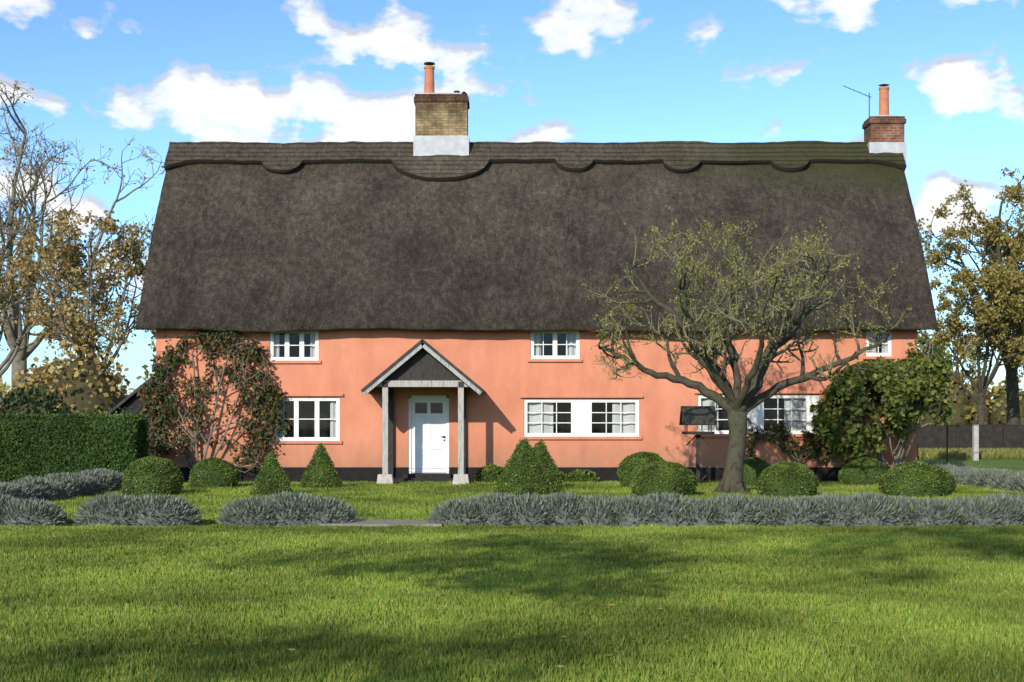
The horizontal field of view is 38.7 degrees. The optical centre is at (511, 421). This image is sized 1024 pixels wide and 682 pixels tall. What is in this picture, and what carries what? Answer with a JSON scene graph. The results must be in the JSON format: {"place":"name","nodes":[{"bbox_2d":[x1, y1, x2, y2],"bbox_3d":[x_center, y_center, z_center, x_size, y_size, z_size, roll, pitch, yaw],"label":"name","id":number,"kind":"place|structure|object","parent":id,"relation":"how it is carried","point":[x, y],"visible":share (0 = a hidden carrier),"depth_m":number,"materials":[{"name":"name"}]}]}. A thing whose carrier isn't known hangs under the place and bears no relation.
{"place":"outdoors","nodes":[
{"label":"outdoors","id":0,"kind":"place"},
{"bbox_2d":[0,0,1023,398],"label":"sky","id":1,"kind":"structure","parent":0,"point":[107,73],"materials":[{"name":"blue"}]},
{"bbox_2d":[0,460,1023,681],"bbox_3d":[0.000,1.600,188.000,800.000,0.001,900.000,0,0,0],"label":"lawn","id":2,"kind":"structure","parent":0,"point":[1016,465],"depth_m":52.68,"materials":[{"name":"green plant"}]},
{"bbox_2d":[0,383,72,414],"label":"dark bushes","id":3,"kind":"object","parent":2,"relation":"on","point":[26,401],"visible":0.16,"depth_m":51.22,"materials":[{"name":"green plant"}]},
{"bbox_2d":[0,215,96,376],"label":"tree","id":4,"kind":"object","parent":2,"relation":"on","point":[27,244],"visible":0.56,"depth_m":68.52,"materials":[{"name":"brown plant"}]},
{"bbox_2d":[0,468,123,500],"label":"lavender","id":5,"kind":"object","parent":2,"relation":"on","point":[53,486],"visible":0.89,"depth_m":29.68,"materials":[{"name":"grey plant"}]},
{"bbox_2d":[0,334,130,413],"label":"bushes","id":6,"kind":"object","parent":2,"relation":"on","point":[89,381],"visible":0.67,"depth_m":59.50,"materials":[{"name":"yellow plant"}]},
{"bbox_2d":[0,405,149,482],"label":"hedge","id":7,"kind":"object","parent":2,"relation":"on","point":[39,445],"visible":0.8,"depth_m":34.98,"materials":[{"name":"green plant"}]},
{"bbox_2d":[2,207,155,368],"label":"tree","id":8,"kind":"object","parent":2,"relation":"on","point":[69,256],"visible":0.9,"depth_m":60.79,"materials":[{"name":"brown plant"}]},
{"bbox_2d":[0,80,164,396],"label":"tree","id":9,"kind":"object","parent":2,"relation":"on","point":[19,362],"visible":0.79,"depth_m":79.34,"materials":[{"name":"brown plant"}]},
{"bbox_2d":[106,375,155,456],"bbox_3d":[-10.310,0.056,41.200,2.135,3.088,4.400,0,0,0],"label":"lean to shed","id":10,"kind":"object","parent":2,"relation":"on","point":[129,401],"visible":0.03,"depth_m":39.20,"materials":[{"name":"wood"}]},
{"bbox_2d":[133,303,155,351],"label":"tree","id":11,"kind":"object","parent":2,"relation":"on","point":[153,337],"visible":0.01,"depth_m":108.13,"materials":[{"name":"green plant"}]},
{"bbox_2d":[121,456,183,495],"bbox_3d":[-7.647,1.174,31.101,1.342,0.893,1.405,0,0,0],"label":"topiary ball","id":12,"kind":"object","parent":2,"relation":"on","point":[154,475],"visible":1,"depth_m":30.65,"materials":[{"name":"green plant"}]},
{"bbox_2d":[0,490,359,526],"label":"lavender","id":13,"kind":"object","parent":2,"relation":"on","point":[285,508],"visible":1,"depth_m":22.04,"materials":[{"name":"grey plant"}]},
{"bbox_2d":[136,326,289,472],"bbox_3d":[-7.758,-0.494,37.683,4.009,4.233,0.783,0,0,0],"label":"climbing shrub","id":14,"kind":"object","parent":2,"relation":"on","point":[155,395],"depth_m":37.73,"materials":[{"name":"green plant"}]},
{"bbox_2d":[188,457,239,487],"bbox_3d":[-7.052,1.229,34.598,1.236,0.778,1.172,0,0,0],"label":"topiary ball","id":15,"kind":"object","parent":2,"relation":"on","point":[213,472],"visible":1,"depth_m":34.23,"materials":[{"name":"green plant"}]},
{"bbox_2d":[250,451,292,496],"bbox_3d":[-5.038,1.123,30.712,0.880,1.028,0.912,0,0,-33],"label":"topiary cone","id":16,"kind":"object","parent":2,"relation":"on","point":[272,477],"visible":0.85,"depth_m":30.49,"materials":[{"name":"green plant"}]},
{"bbox_2d":[298,443,343,488],"bbox_3d":[-4.494,1.056,34.205,0.953,1.152,0.920,0,0,-32],"label":"topiary cone","id":17,"kind":"object","parent":2,"relation":"on","point":[320,472],"visible":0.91,"depth_m":33.99,"materials":[{"name":"green plant"}]},
{"bbox_2d":[318,520,441,526],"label":"path","id":18,"kind":"structure","parent":2,"relation":"on","point":[385,523],"depth_m":21.96,"materials":[{"name":"grey concrete"}]},
{"bbox_2d":[361,339,485,484],"bbox_3d":[-2.210,-0.214,37.008,3.060,3.628,1.977,0,0,0],"label":"porch","id":19,"kind":"object","parent":2,"relation":"on","point":[422,363],"visible":0.94,"depth_m":36.23,"materials":[{"name":"wood"}]},
{"bbox_2d":[474,463,503,482],"bbox_3d":[-0.514,1.343,37.458,0.956,0.550,0.756,0,0,0],"label":"shrub","id":20,"kind":"object","parent":2,"relation":"on","point":[490,473],"visible":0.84,"depth_m":37.26,"materials":[{"name":"green plant"}]},
{"bbox_2d":[0,364,1023,424],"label":"bushes","id":21,"kind":"object","parent":2,"relation":"on","point":[964,403],"visible":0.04,"depth_m":155.13,"materials":[{"name":"green plant"}]},
{"bbox_2d":[7,482,1019,680],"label":"fallen leaves","id":22,"kind":"object","parent":2,"relation":"on","point":[290,649],"visible":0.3,"depth_m":13.89,"materials":[{"name":"brown plant"}]},
{"bbox_2d":[491,437,552,495],"bbox_3d":[0.214,0.988,31.095,1.133,1.291,1.101,0,0,-29],"label":"topiary cone","id":23,"kind":"object","parent":2,"relation":"on","point":[523,473],"visible":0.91,"depth_m":30.85,"materials":[{"name":"green plant"}]},
{"bbox_2d":[156,329,917,482],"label":"house wall","id":24,"kind":"structure","parent":2,"relation":"on","point":[565,400],"depth_m":38.00,"materials":[{"name":"orange paint"}]},
{"bbox_2d":[136,163,937,332],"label":"thatch roof","id":25,"kind":"structure","parent":24,"relation":"on","point":[319,247],"depth_m":39.07,"materials":[{"name":"wicker"}]},
{"bbox_2d":[413,62,469,155],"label":"chimney","id":26,"kind":"object","parent":25,"relation":"on","point":[441,123],"visible":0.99,"depth_m":41.02,"materials":[{"name":"yellow brick"}]},
{"bbox_2d":[164,141,906,181],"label":"roof ridge","id":27,"kind":"structure","parent":25,"relation":"on","point":[578,157],"depth_m":41.02,"materials":[{"name":"brown wicker"}]},
{"bbox_2d":[843,84,906,161],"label":"chimney","id":28,"kind":"object","parent":24,"relation":"on","point":[883,130],"visible":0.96,"depth_m":41.10,"materials":[{"name":"red brick"}]},
{"bbox_2d":[533,439,564,488],"bbox_3d":[0.614,1.017,33.798,1.025,1.240,0.986,0,0,-32],"label":"topiary cone","id":29,"kind":"object","parent":2,"relation":"on","point":[551,472],"visible":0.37,"depth_m":33.62,"materials":[{"name":"green plant"}]},
{"bbox_2d":[559,471,568,481],"bbox_3d":[1.110,1.438,37.545,0.844,0.357,0.597,0,0,0],"label":"shrub","id":30,"kind":"object","parent":2,"relation":"on","point":[564,478],"visible":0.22,"depth_m":37.42,"materials":[{"name":"green plant"}]},
{"bbox_2d":[567,469,599,481],"bbox_3d":[1.801,1.414,37.553,0.944,0.419,0.612,0,0,0],"label":"shrub","id":31,"kind":"object","parent":2,"relation":"on","point":[580,475],"visible":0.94,"depth_m":37.41,"materials":[{"name":"green plant"}]},
{"bbox_2d":[617,451,666,487],"bbox_3d":[3.148,1.163,34.613,1.336,0.913,1.379,0,0,0],"label":"topiary ball","id":32,"kind":"object","parent":2,"relation":"on","point":[630,467],"visible":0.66,"depth_m":34.27,"materials":[{"name":"green plant"}]},
{"bbox_2d":[630,460,698,496],"bbox_3d":[3.204,1.226,30.711,1.430,0.794,1.470,0,0,0],"label":"topiary ball","id":33,"kind":"object","parent":2,"relation":"on","point":[677,478],"visible":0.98,"depth_m":30.25,"materials":[{"name":"green plant"}]},
{"bbox_2d":[679,406,716,483],"bbox_3d":[4.660,0.610,36.550,0.860,1.980,0.758,0,0,0],"label":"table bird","id":34,"kind":"object","parent":2,"relation":"on","point":[697,415],"visible":0.85,"depth_m":36.42},
{"bbox_2d":[425,491,1023,527],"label":"lavender","id":35,"kind":"object","parent":2,"relation":"on","point":[567,509],"visible":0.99,"depth_m":21.98,"materials":[{"name":"grey plant"}]},
{"bbox_2d":[581,202,912,493],"bbox_3d":[5.074,-1.524,31.974,6.602,6.448,5.768,0,0,-36],"label":"apple tree","id":36,"kind":"object","parent":2,"relation":"on","point":[737,404],"visible":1,"depth_m":31.65,"materials":[{"name":"green plant"}]},
{"bbox_2d":[743,457,770,486],"bbox_3d":[5.768,1.229,35.003,1.120,0.775,1.191,0,0,0],"label":"topiary ball","id":37,"kind":"object","parent":2,"relation":"on","point":[754,467],"visible":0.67,"depth_m":34.56,"materials":[{"name":"green plant"}]},
{"bbox_2d":[722,409,832,466],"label":"vine wall","id":38,"kind":"structure","parent":2,"relation":"on","point":[811,446],"depth_m":37.80,"materials":[{"name":"green plant"}]},
{"bbox_2d":[756,461,818,497],"bbox_3d":[5.737,1.218,30.403,1.316,0.808,1.364,0,0,0],"label":"topiary ball","id":39,"kind":"object","parent":2,"relation":"on","point":[783,479],"visible":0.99,"depth_m":29.96,"materials":[{"name":"green plant"}]},
{"bbox_2d":[838,457,887,485],"bbox_3d":[8.669,1.249,36.007,1.257,0.740,1.192,0,0,0],"label":"topiary ball","id":40,"kind":"object","parent":2,"relation":"on","point":[865,471],"visible":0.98,"depth_m":35.62,"materials":[{"name":"green plant"}]},
{"bbox_2d":[809,332,956,469],"bbox_3d":[9.387,-0.331,36.937,3.658,3.905,2.308,0,0,0],"label":"shrub","id":41,"kind":"object","parent":2,"relation":"on","point":[846,400],"visible":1,"depth_m":36.56,"materials":[{"name":"green plant"}]},
{"bbox_2d":[878,460,950,497],"bbox_3d":[8.377,1.213,30.401,1.459,0.806,1.337,0,0,0],"label":"topiary ball","id":42,"kind":"object","parent":2,"relation":"on","point":[917,479],"visible":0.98,"depth_m":29.97,"materials":[{"name":"green plant"}]},
{"bbox_2d":[935,466,955,493],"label":"topiary ball","id":43,"kind":"object","parent":2,"relation":"on","point":[950,477],"visible":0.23,"depth_m":31.16,"materials":[{"name":"green plant"}]},
{"bbox_2d":[917,167,1023,424],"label":"tree","id":44,"kind":"object","parent":2,"relation":"on","point":[997,239],"visible":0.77,"depth_m":89.76,"materials":[{"name":"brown plant"}]},
{"bbox_2d":[918,261,1023,424],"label":"tree","id":45,"kind":"object","parent":2,"relation":"on","point":[987,322],"visible":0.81,"depth_m":83.07,"materials":[{"name":"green plant"}]},
{"bbox_2d":[918,447,1023,459],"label":"rough grass strip","id":46,"kind":"object","parent":2,"relation":"on","point":[925,453],"visible":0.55,"depth_m":61.15,"materials":[{"name":"green plant"}]},
{"bbox_2d":[918,423,1023,461],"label":"fence and posts","id":47,"kind":"object","parent":2,"relation":"on","point":[977,437],"visible":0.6,"depth_m":75.00,"materials":[{"name":"wood"}]},
{"bbox_2d":[928,462,1023,491],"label":"lavender","id":48,"kind":"object","parent":2,"relation":"on","point":[1007,479],"visible":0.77,"depth_m":34.42,"materials":[{"name":"grey plant"}]},
{"bbox_2d":[975,235,1023,338],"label":"tree","id":49,"kind":"object","parent":2,"relation":"on","point":[1011,243],"visible":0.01,"depth_m":111.25,"materials":[{"name":"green plant"}]}
]}

